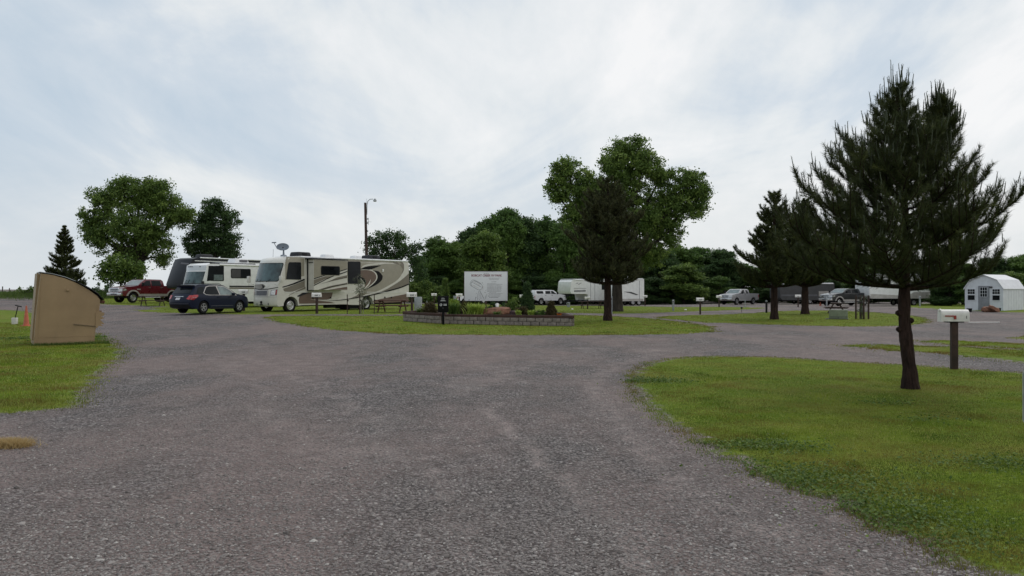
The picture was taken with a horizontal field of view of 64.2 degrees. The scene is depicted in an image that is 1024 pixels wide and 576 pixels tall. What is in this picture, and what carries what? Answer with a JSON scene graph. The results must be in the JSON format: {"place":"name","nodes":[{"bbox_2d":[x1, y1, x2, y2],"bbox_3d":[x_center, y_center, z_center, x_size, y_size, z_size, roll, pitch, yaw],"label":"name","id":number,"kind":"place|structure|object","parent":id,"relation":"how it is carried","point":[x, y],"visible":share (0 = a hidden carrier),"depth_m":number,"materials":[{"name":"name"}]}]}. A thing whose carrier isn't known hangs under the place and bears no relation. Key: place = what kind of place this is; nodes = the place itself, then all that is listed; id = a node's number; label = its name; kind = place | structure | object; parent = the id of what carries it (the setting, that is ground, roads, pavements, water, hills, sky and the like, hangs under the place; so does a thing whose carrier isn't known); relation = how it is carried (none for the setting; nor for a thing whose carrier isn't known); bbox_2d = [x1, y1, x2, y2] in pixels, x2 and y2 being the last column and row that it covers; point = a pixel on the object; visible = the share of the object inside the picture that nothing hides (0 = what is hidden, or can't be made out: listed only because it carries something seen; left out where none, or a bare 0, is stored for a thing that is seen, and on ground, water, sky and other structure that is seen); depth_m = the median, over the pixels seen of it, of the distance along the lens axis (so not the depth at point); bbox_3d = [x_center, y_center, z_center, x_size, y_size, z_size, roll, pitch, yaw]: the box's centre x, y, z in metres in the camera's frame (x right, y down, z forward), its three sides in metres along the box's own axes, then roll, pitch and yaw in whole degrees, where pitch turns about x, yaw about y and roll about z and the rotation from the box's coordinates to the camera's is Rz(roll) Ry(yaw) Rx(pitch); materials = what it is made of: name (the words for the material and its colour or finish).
{"place":"outdoors","nodes":[
{"label":"outdoors","id":0,"kind":"place"},
{"bbox_2d":[0,310,129,412],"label":"lawn","id":1,"kind":"structure","parent":0,"point":[6,316],"depth_m":17.41,"materials":[{"name":"plant"}]},
{"bbox_2d":[20,306,30,325],"bbox_3d":[-21.791,1.254,36.598,0.360,0.930,0.360,0,0,0],"label":"traffic cone","id":2,"kind":"object","parent":1,"relation":"on","point":[26,321],"visible":0.84,"depth_m":36.53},
{"bbox_2d":[30,272,104,344],"bbox_3d":[-13.975,0.667,25.616,1.952,2.315,1.874,0,0,-33],"label":"dumpster","id":3,"kind":"object","parent":1,"relation":"on","point":[65,309],"visible":0.98,"depth_m":24.83,"materials":[{"name":"beige metal"}]},
{"bbox_2d":[31,340,109,345],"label":"weeds","id":4,"kind":"object","parent":1,"relation":"on","point":[70,343],"visible":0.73,"depth_m":24.83,"materials":[{"name":"green plant"}]},
{"bbox_2d":[0,335,1023,566],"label":"clover","id":5,"kind":"object","parent":1,"relation":"on","point":[833,486],"visible":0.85,"depth_m":6.87,"materials":[{"name":"plant"}]},
{"bbox_2d":[100,298,168,306],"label":"lawn","id":6,"kind":"structure","parent":0,"point":[143,303],"depth_m":68.66,"materials":[{"name":"plant"}]},
{"bbox_2d":[0,290,113,300],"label":"tall weeds","id":7,"kind":"object","parent":6,"relation":"on","point":[28,295],"visible":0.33,"depth_m":87.20,"materials":[{"name":"green plant"}]},
{"bbox_2d":[107,279,174,302],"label":"pickup truck","id":8,"kind":"object","parent":6,"relation":"on","point":[131,291],"visible":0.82,"depth_m":69.87,"materials":[{"name":"red paint"}]},
{"bbox_2d":[135,296,167,305],"bbox_3d":[-27.304,1.001,61.998,1.942,0.776,1.650,0,0,-4],"label":"picnic table","id":9,"kind":"object","parent":6,"relation":"on","point":[160,300],"visible":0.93,"depth_m":61.60,"materials":[{"name":"brown wood"}]},
{"bbox_2d":[139,310,207,313],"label":"lawn","id":10,"kind":"structure","parent":0,"point":[159,311],"depth_m":52.27,"materials":[{"name":"plant"}]},
{"bbox_2d":[151,303,763,314],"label":"lawn","id":11,"kind":"structure","parent":0,"point":[387,309],"depth_m":62.88,"materials":[{"name":"plant"}]},
{"bbox_2d":[166,254,260,288],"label":"fifth wheel trailer","id":12,"kind":"object","parent":11,"relation":"on","point":[177,273],"visible":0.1,"depth_m":67.75,"materials":[{"name":"grey paint"}]},
{"bbox_2d":[183,258,258,302],"bbox_3d":[-20.219,-0.375,62.701,2.850,3.677,10.450,0,0,35],"label":"motorhome","id":13,"kind":"object","parent":11,"relation":"on","point":[232,274],"visible":0.2,"depth_m":59.95,"materials":[{"name":"white paint"}]},
{"bbox_2d":[207,266,223,280],"bbox_3d":[-21.461,-1.063,59.055,0.067,1.119,1.376,0,0,36],"label":"window","id":14,"kind":"structure","parent":13,"relation":"in","point":[215,273],"depth_m":59.03,"materials":[{"name":"black glass"}]},
{"bbox_2d":[231,269,250,277],"bbox_3d":[-20.218,-1.080,60.824,0.046,0.711,1.737,0,0,35],"label":"window","id":15,"kind":"structure","parent":13,"relation":"in","point":[235,273],"depth_m":60.77,"materials":[{"name":"black glass"}]},
{"bbox_2d":[312,293,321,313],"bbox_3d":[-11.747,0.926,49.003,0.590,1.305,0.224,0,0,11],"label":"mailbox","id":16,"kind":"object","parent":11,"relation":"on","point":[316,295],"visible":0.89,"depth_m":48.94,"materials":[{"name":"white"}]},
{"bbox_2d":[353,274,367,313],"bbox_3d":[-9.182,0.319,49.175,0.975,2.494,0.982,0,0,0],"label":"sapling","id":17,"kind":"object","parent":11,"relation":"on","point":[358,287],"visible":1,"depth_m":49.26,"materials":[{"name":"green plant"}]},
{"bbox_2d":[364,199,376,254],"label":"light pole","id":18,"kind":"object","parent":11,"relation":"on","point":[366,222],"visible":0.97,"depth_m":81.91,"materials":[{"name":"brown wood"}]},
{"bbox_2d":[371,300,410,312],"bbox_3d":[-7.567,1.165,51.498,2.072,0.815,1.815,0,0,14],"label":"picnic table","id":19,"kind":"object","parent":11,"relation":"on","point":[384,306],"visible":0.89,"depth_m":51.13,"materials":[{"name":"brown wood"}]},
{"bbox_2d":[407,292,416,310],"bbox_3d":[-5.915,0.930,47.998,0.620,1.370,0.235,0,0,-2],"label":"mailbox","id":20,"kind":"object","parent":11,"relation":"on","point":[411,294],"visible":0.9,"depth_m":47.91,"materials":[{"name":"white"}]},
{"bbox_2d":[414,297,421,310],"bbox_3d":[-5.980,1.067,51.998,0.420,1.000,0.400,0,0,7],"label":"power pedestal","id":21,"kind":"object","parent":11,"relation":"on","point":[417,302],"visible":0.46,"depth_m":51.81,"materials":[{"name":"metal"}]},
{"bbox_2d":[542,133,717,311],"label":"cottonwood tree","id":22,"kind":"object","parent":11,"relation":"on","point":[659,221],"visible":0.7,"depth_m":70.50,"materials":[{"name":"green plant"}]},
{"bbox_2d":[0,289,958,306],"bbox_3d":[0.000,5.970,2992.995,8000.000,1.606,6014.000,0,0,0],"label":"ground","id":23,"kind":"structure","parent":0,"point":[883,304],"depth_m":104.55,"materials":[{"name":"plant"}]},
{"bbox_2d":[43,225,87,284],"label":"spruce tree","id":24,"kind":"object","parent":23,"relation":"on","point":[64,249],"visible":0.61,"depth_m":83.64,"materials":[{"name":"green plant"}]},
{"bbox_2d":[88,250,153,287],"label":"tree","id":25,"kind":"object","parent":23,"relation":"on","point":[121,270],"visible":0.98,"depth_m":87.49,"materials":[{"name":"green plant"}]},
{"bbox_2d":[75,173,200,278],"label":"broadleaf tree","id":26,"kind":"object","parent":23,"relation":"on","point":[153,200],"visible":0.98,"depth_m":94.08,"materials":[{"name":"green plant"}]},
{"bbox_2d":[177,195,245,258],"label":"broadleaf tree","id":27,"kind":"object","parent":23,"relation":"on","point":[222,241],"visible":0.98,"depth_m":99.33,"materials":[{"name":"green plant"}]},
{"bbox_2d":[361,225,429,285],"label":"broadleaf tree","id":28,"kind":"object","parent":23,"relation":"on","point":[401,249],"visible":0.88,"depth_m":104.68,"materials":[{"name":"green plant"}]},
{"bbox_2d":[409,279,441,302],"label":"hedge bank","id":29,"kind":"structure","parent":23,"relation":"on","point":[425,290],"depth_m":107.10,"materials":[{"name":"green plant"}]},
{"bbox_2d":[410,235,460,286],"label":"woodland tree","id":30,"kind":"object","parent":23,"relation":"on","point":[439,250],"visible":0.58,"depth_m":113.46,"materials":[{"name":"green plant"}]},
{"bbox_2d":[429,275,444,288],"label":"woodland bush","id":31,"kind":"object","parent":23,"relation":"on","point":[439,279],"visible":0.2,"depth_m":111.23,"materials":[{"name":"green plant"}]},
{"bbox_2d":[432,241,462,282],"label":"woodland tree","id":32,"kind":"object","parent":23,"relation":"on","point":[450,277],"visible":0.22,"depth_m":114.85,"materials":[{"name":"green plant"}]},
{"bbox_2d":[448,279,469,301],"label":"woodland bush","id":33,"kind":"object","parent":23,"relation":"on","point":[456,287],"visible":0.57,"depth_m":108.65,"materials":[{"name":"green plant"}]},
{"bbox_2d":[453,226,489,278],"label":"woodland tree","id":34,"kind":"object","parent":23,"relation":"on","point":[464,236],"visible":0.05,"depth_m":117.81,"materials":[{"name":"green plant"}]},
{"bbox_2d":[454,228,512,303],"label":"woodland tree","id":35,"kind":"object","parent":23,"relation":"on","point":[479,251],"visible":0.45,"depth_m":108.48,"materials":[{"name":"green plant"}]},
{"bbox_2d":[474,213,503,265],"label":"woodland tree","id":36,"kind":"object","parent":23,"relation":"on","point":[485,224],"visible":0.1,"depth_m":119.61,"materials":[{"name":"green plant"}]},
{"bbox_2d":[487,278,522,303],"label":"woodland bush","id":37,"kind":"object","parent":23,"relation":"on","point":[512,287],"visible":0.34,"depth_m":112.09,"materials":[{"name":"green plant"}]},
{"bbox_2d":[490,206,537,303],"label":"woodland tree","id":38,"kind":"object","parent":23,"relation":"on","point":[508,225],"visible":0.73,"depth_m":114.47,"materials":[{"name":"green plant"}]},
{"bbox_2d":[504,214,546,301],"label":"woodland tree","id":39,"kind":"object","parent":23,"relation":"on","point":[534,243],"visible":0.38,"depth_m":116.24,"materials":[{"name":"green plant"}]},
{"bbox_2d":[515,275,550,304],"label":"woodland bush","id":40,"kind":"object","parent":23,"relation":"on","point":[537,282],"visible":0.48,"depth_m":112.50,"materials":[{"name":"green plant"}]},
{"bbox_2d":[527,214,562,303],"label":"woodland tree","id":41,"kind":"object","parent":23,"relation":"on","point":[545,261],"visible":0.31,"depth_m":117.79,"materials":[{"name":"green plant"}]},
{"bbox_2d":[531,290,565,304],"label":"suv","id":42,"kind":"object","parent":23,"relation":"on","point":[541,297],"visible":0.78,"depth_m":108.51,"materials":[{"name":"white metal"}]},
{"bbox_2d":[546,272,578,304],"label":"woodland bush","id":43,"kind":"object","parent":23,"relation":"on","point":[553,284],"visible":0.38,"depth_m":111.73,"materials":[{"name":"green plant"}]},
{"bbox_2d":[543,222,584,304],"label":"woodland tree","id":44,"kind":"object","parent":23,"relation":"on","point":[566,250],"visible":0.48,"depth_m":113.15,"materials":[{"name":"green plant"}]},
{"bbox_2d":[558,279,604,303],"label":"fifth wheel trailer","id":45,"kind":"object","parent":23,"relation":"on","point":[581,289],"visible":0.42,"depth_m":102.48,"materials":[{"name":"white paint"}]},
{"bbox_2d":[611,278,643,305],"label":"travel trailer","id":46,"kind":"object","parent":23,"relation":"on","point":[632,293],"visible":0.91,"depth_m":101.95,"materials":[{"name":"white paint"}]},
{"bbox_2d":[641,276,669,304],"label":"woodland bush","id":47,"kind":"object","parent":23,"relation":"on","point":[651,288],"visible":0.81,"depth_m":108.69,"materials":[{"name":"green plant"}]},
{"bbox_2d":[638,249,682,303],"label":"woodland tree","id":48,"kind":"object","parent":23,"relation":"on","point":[669,262],"visible":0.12,"depth_m":114.47,"materials":[{"name":"green plant"}]},
{"bbox_2d":[658,281,683,303],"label":"woodland bush","id":49,"kind":"object","parent":23,"relation":"on","point":[670,298],"visible":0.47,"depth_m":108.29,"materials":[{"name":"green plant"}]},
{"bbox_2d":[653,244,707,277],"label":"woodland tree","id":50,"kind":"object","parent":23,"relation":"on","point":[684,255],"visible":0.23,"depth_m":116.79,"materials":[{"name":"green plant"}]},
{"bbox_2d":[659,262,711,303],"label":"woodland tree","id":51,"kind":"object","parent":23,"relation":"on","point":[684,274],"visible":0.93,"depth_m":106.50,"materials":[{"name":"green plant"}]},
{"bbox_2d":[676,279,716,303],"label":"woodland bush","id":52,"kind":"object","parent":23,"relation":"on","point":[700,282],"visible":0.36,"depth_m":108.07,"materials":[{"name":"green plant"}]},
{"bbox_2d":[691,246,712,302],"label":"woodland tree","id":53,"kind":"object","parent":23,"relation":"on","point":[702,251],"visible":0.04,"depth_m":119.32,"materials":[{"name":"green plant"}]},
{"bbox_2d":[702,276,739,303],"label":"woodland bush","id":54,"kind":"object","parent":23,"relation":"on","point":[714,283],"visible":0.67,"depth_m":109.06,"materials":[{"name":"green plant"}]},
{"bbox_2d":[699,248,745,302],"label":"woodland tree","id":55,"kind":"object","parent":23,"relation":"on","point":[721,265],"visible":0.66,"depth_m":113.66,"materials":[{"name":"green plant"}]},
{"bbox_2d":[720,289,758,304],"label":"pickup truck","id":56,"kind":"object","parent":23,"relation":"on","point":[737,296],"visible":0.91,"depth_m":99.71,"materials":[{"name":"silver metal"}]},
{"bbox_2d":[738,263,761,301],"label":"woodland tree","id":57,"kind":"object","parent":23,"relation":"on","point":[750,288],"visible":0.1,"depth_m":115.74,"materials":[{"name":"green plant"}]},
{"bbox_2d":[751,282,769,302],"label":"woodland bush","id":58,"kind":"object","parent":23,"relation":"on","point":[764,294],"visible":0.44,"depth_m":109.69,"materials":[{"name":"green plant"}]},
{"bbox_2d":[770,284,818,303],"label":"cargo trailer","id":59,"kind":"object","parent":23,"relation":"on","point":[789,293],"visible":0.62,"depth_m":100.61,"materials":[{"name":"grey metal"}]},
{"bbox_2d":[812,283,833,303],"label":"travel trailer","id":60,"kind":"object","parent":23,"relation":"on","point":[824,288],"visible":0.25,"depth_m":102.65,"materials":[{"name":"silver metal"}]},
{"bbox_2d":[816,279,851,303],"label":"woodland bush","id":61,"kind":"object","parent":23,"relation":"on","point":[837,286],"visible":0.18,"depth_m":105.35,"materials":[{"name":"green plant"}]},
{"bbox_2d":[925,275,964,305],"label":"woodland bush","id":62,"kind":"object","parent":23,"relation":"on","point":[946,296],"visible":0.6,"depth_m":87.83,"materials":[{"name":"green plant"}]},
{"bbox_2d":[951,276,977,304],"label":"woodland bush","id":63,"kind":"object","parent":23,"relation":"on","point":[959,287],"visible":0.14,"depth_m":86.13,"materials":[{"name":"green plant"}]},
{"bbox_2d":[955,263,976,304],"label":"woodland tree","id":64,"kind":"object","parent":23,"relation":"on","point":[963,274],"visible":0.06,"depth_m":93.51,"materials":[{"name":"green plant"}]},
{"bbox_2d":[972,256,1015,274],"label":"woodland tree","id":65,"kind":"object","parent":23,"relation":"on","point":[1002,268],"visible":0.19,"depth_m":91.72,"materials":[{"name":"green plant"}]},
{"bbox_2d":[994,271,1023,285],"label":"woodland tree","id":66,"kind":"object","parent":23,"relation":"on","point":[1018,275],"visible":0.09,"depth_m":83.35,"materials":[{"name":"green plant"}]},
{"bbox_2d":[1006,254,1023,282],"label":"woodland tree","id":67,"kind":"object","parent":23,"relation":"on","point":[1017,263],"visible":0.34,"depth_m":90.85,"materials":[{"name":"green plant"}]},
{"bbox_2d":[266,315,712,334],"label":"lawn","id":68,"kind":"structure","parent":0,"point":[427,325],"depth_m":36.42,"materials":[{"name":"plant"}]},
{"bbox_2d":[438,296,448,324],"bbox_3d":[-3.199,1.044,37.908,0.503,1.344,0.091,0,0,6],"label":"info sign","id":69,"kind":"object","parent":68,"relation":"on","point":[443,304],"visible":1,"depth_m":37.87,"materials":[{"name":"grey"}]},
{"bbox_2d":[403,310,573,325],"bbox_3d":[-0.644,1.445,40.949,9.260,0.559,6.209,0,0,18],"label":"garden bed","id":70,"kind":"object","parent":68,"relation":"on","point":[563,319],"visible":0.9,"depth_m":37.83,"materials":[{"name":"stone"}]},
{"bbox_2d":[420,300,438,312],"bbox_3d":[-4.157,1.084,40.549,1.116,0.964,1.095,0,0,0],"label":"bush","id":71,"kind":"object","parent":70,"relation":"on","point":[429,307],"visible":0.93,"depth_m":40.41,"materials":[{"name":"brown plant"}]},
{"bbox_2d":[440,277,450,302],"bbox_3d":[-3.552,0.355,43.393,0.708,1.890,0.740,0,0,0],"label":"conifer shrub","id":72,"kind":"object","parent":70,"relation":"on","point":[444,289],"visible":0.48,"depth_m":43.31,"materials":[{"name":"green plant"}]},
{"bbox_2d":[448,301,461,313],"bbox_3d":[-2.838,0.955,39.596,0.940,0.659,1.060,0,0,0],"label":"plant","id":73,"kind":"object","parent":70,"relation":"on","point":[453,308],"visible":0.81,"depth_m":39.41,"materials":[{"name":"green plant"}]},
{"bbox_2d":[458,301,488,313],"bbox_3d":[-1.792,0.962,39.193,1.631,0.663,1.683,0,0,0],"label":"plant","id":74,"kind":"object","parent":70,"relation":"on","point":[475,309],"visible":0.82,"depth_m":38.96,"materials":[{"name":"green plant"}]},
{"bbox_2d":[464,271,507,308],"bbox_3d":[-1.310,0.359,41.050,2.226,2.437,0.180,0,0,-1],"label":"park sign","id":75,"kind":"object","parent":70,"relation":"on","point":[485,286],"visible":0.96,"depth_m":40.98,"materials":[{"name":"white wood"}]},
{"bbox_2d":[483,307,510,314],"bbox_3d":[-0.729,1.130,39.193,1.363,0.436,0.643,-3,0,4],"label":"rock","id":76,"kind":"object","parent":70,"relation":"on","point":[506,310],"visible":0.78,"depth_m":38.95,"materials":[{"name":"stone"}]},
{"bbox_2d":[505,297,520,310],"bbox_3d":[0.161,0.964,41.035,1.153,1.232,1.152,0,0,16],"label":"bush","id":77,"kind":"object","parent":70,"relation":"on","point":[512,304],"visible":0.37,"depth_m":40.75,"materials":[{"name":"green plant"}]},
{"bbox_2d":[514,306,528,314],"bbox_3d":[0.462,1.119,39.322,0.889,0.603,0.674,0,0,0],"label":"bush","id":78,"kind":"object","parent":70,"relation":"on","point":[523,309],"visible":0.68,"depth_m":39.17,"materials":[{"name":"green plant"}]},
{"bbox_2d":[520,281,535,311],"bbox_3d":[0.781,0.492,40.303,0.829,1.738,0.969,0,0,0],"label":"conifer shrub","id":79,"kind":"object","parent":70,"relation":"on","point":[527,299],"visible":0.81,"depth_m":40.14,"materials":[{"name":"green plant"}]},
{"bbox_2d":[545,301,557,314],"bbox_3d":[1.843,0.969,38.392,0.682,0.812,0.666,0,0,31],"label":"conifer shrub","id":80,"kind":"object","parent":70,"relation":"on","point":[551,309],"visible":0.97,"depth_m":38.25,"materials":[{"name":"brown plant"}]},
{"bbox_2d":[561,175,654,320],"bbox_3d":[5.006,-2.076,43.184,5.000,7.827,4.870,0,0,0],"label":"pine tree","id":81,"kind":"object","parent":68,"relation":"on","point":[613,264],"visible":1,"depth_m":42.28,"materials":[{"name":"green plant"}]},
{"bbox_2d":[0,300,1023,575],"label":"gravel road","id":82,"kind":"structure","parent":0,"point":[254,354],"depth_m":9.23,"materials":[{"name":"gravel"}]},
{"bbox_2d":[0,435,46,449],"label":"dry grass tuft","id":83,"kind":"object","parent":82,"relation":"on","point":[9,443],"visible":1,"depth_m":8.76,"materials":[{"name":"plant"}]},
{"bbox_2d":[169,283,247,313],"bbox_3d":[-18.310,0.608,49.570,2.164,1.792,5.067,0,0,26],"label":"parked car","id":84,"kind":"object","parent":82,"relation":"on","point":[202,298],"visible":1,"depth_m":48.25,"materials":[{"name":"blue paint"}]},
{"bbox_2d":[247,242,408,311],"bbox_3d":[-12.332,-0.696,57.078,3.670,4.562,12.510,0,0,35],"label":"motorhome","id":85,"kind":"object","parent":82,"relation":"on","point":[292,281],"visible":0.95,"depth_m":54.35,"materials":[{"name":"beige paint"}]},
{"bbox_2d":[286,262,300,279],"bbox_3d":[-14.068,-1.105,52.531,0.077,1.130,1.185,0,0,35],"label":"window","id":86,"kind":"structure","parent":85,"relation":"in","point":[294,268],"depth_m":52.54,"materials":[{"name":"black glass"}]},
{"bbox_2d":[348,261,360,283],"bbox_3d":[-11.011,-1.075,56.876,0.073,1.557,1.182,0,0,35],"label":"window","id":87,"kind":"structure","parent":85,"relation":"in","point":[354,268],"depth_m":56.85,"materials":[{"name":"black glass"}]},
{"bbox_2d":[819,289,872,305],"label":"pickup truck","id":88,"kind":"object","parent":82,"relation":"on","point":[841,296],"visible":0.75,"depth_m":89.07,"materials":[{"name":"paint"}]},
{"bbox_2d":[963,274,1023,310],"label":"garden shed","id":89,"kind":"structure","parent":82,"relation":"on","point":[1004,292],"depth_m":61.09,"materials":[{"name":"white metal"}]},
{"bbox_2d":[967,289,975,300],"bbox_3d":[34.818,0.505,61.825,0.061,0.920,0.620,0,0,-35],"label":"window","id":90,"kind":"structure","parent":89,"relation":"in","point":[971,293],"depth_m":61.80,"materials":[{"name":"white glass"}]},
{"bbox_2d":[977,285,989,309],"bbox_3d":[35.324,0.736,61.084,0.095,1.875,0.900,0,0,-35],"label":"door","id":91,"kind":"structure","parent":89,"relation":"in","point":[982,301],"depth_m":61.10,"materials":[{"name":"wood"}]},
{"bbox_2d":[992,289,1000,300],"bbox_3d":[35.842,0.503,60.378,0.051,0.920,0.620,0,0,-35],"label":"window","id":92,"kind":"structure","parent":89,"relation":"in","point":[996,293],"depth_m":60.34,"materials":[{"name":"white glass"}]},
{"bbox_2d":[0,0,1023,288],"label":"sky","id":93,"kind":"structure","parent":0,"point":[447,115],"materials":[{"name":"white"}]},
{"bbox_2d":[0,299,1023,575],"bbox_3d":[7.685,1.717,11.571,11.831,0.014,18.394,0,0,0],"label":"lawn","id":94,"kind":"structure","parent":0,"point":[740,368],"depth_m":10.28,"materials":[{"name":"plant"}]},
{"bbox_2d":[769,59,1023,389],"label":"pine tree","id":95,"kind":"object","parent":94,"relation":"on","point":[950,213],"visible":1,"depth_m":13.24,"materials":[{"name":"green plant"}]},
{"bbox_2d":[937,309,969,368],"bbox_3d":[9.350,1.094,17.299,0.590,1.305,0.229,0,0,8],"label":"mailbox","id":96,"kind":"object","parent":94,"relation":"on","point":[953,318],"visible":0.86,"depth_m":17.23,"materials":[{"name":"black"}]},
{"bbox_2d":[663,311,925,326],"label":"lawn","id":97,"kind":"structure","parent":0,"point":[819,319],"depth_m":45.80,"materials":[{"name":"plant"}]},
{"bbox_2d":[732,189,817,319],"bbox_3d":[14.946,-1.887,45.894,4.490,7.548,4.708,0,0,-21],"label":"pine tree","id":98,"kind":"object","parent":97,"relation":"on","point":[786,272],"visible":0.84,"depth_m":45.48,"materials":[{"name":"green plant"}]},
{"bbox_2d":[778,197,836,313],"bbox_3d":[20.912,-2.290,58.086,5.144,8.518,5.589,0,0,24],"label":"pine tree","id":99,"kind":"object","parent":97,"relation":"on","point":[814,280],"visible":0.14,"depth_m":57.42,"materials":[{"name":"green plant"}]},
{"bbox_2d":[825,310,847,318],"bbox_3d":[18.499,1.520,46.455,1.200,0.542,0.850,0,0,20],"label":"transformer box","id":100,"kind":"object","parent":97,"relation":"on","point":[838,314],"visible":0.93,"depth_m":46.19,"materials":[{"name":"metal"}]},
{"bbox_2d":[855,295,868,318],"bbox_3d":[19.941,1.110,46.448,0.651,1.400,0.571,0,0,-40],"label":"tree guard","id":101,"kind":"object","parent":97,"relation":"on","point":[856,305],"visible":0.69,"depth_m":46.40,"materials":[{"name":"grey wood"}]},
{"bbox_2d":[854,345,1023,362],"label":"lawn","id":102,"kind":"structure","parent":0,"point":[1018,359],"depth_m":21.30,"materials":[{"name":"plant"}]},
{"bbox_2d":[911,304,1023,312],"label":"lawn","id":103,"kind":"structure","parent":0,"point":[958,307],"depth_m":70.03,"materials":[{"name":"plant"}]},
{"bbox_2d":[855,274,929,305],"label":"travel trailer","id":104,"kind":"object","parent":103,"relation":"on","point":[877,293],"visible":0.48,"depth_m":89.65,"materials":[{"name":"white paint"}]},
{"bbox_2d":[917,340,1023,348],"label":"lawn","id":105,"kind":"structure","parent":0,"point":[1001,345],"depth_m":24.75,"materials":[{"name":"plant"}]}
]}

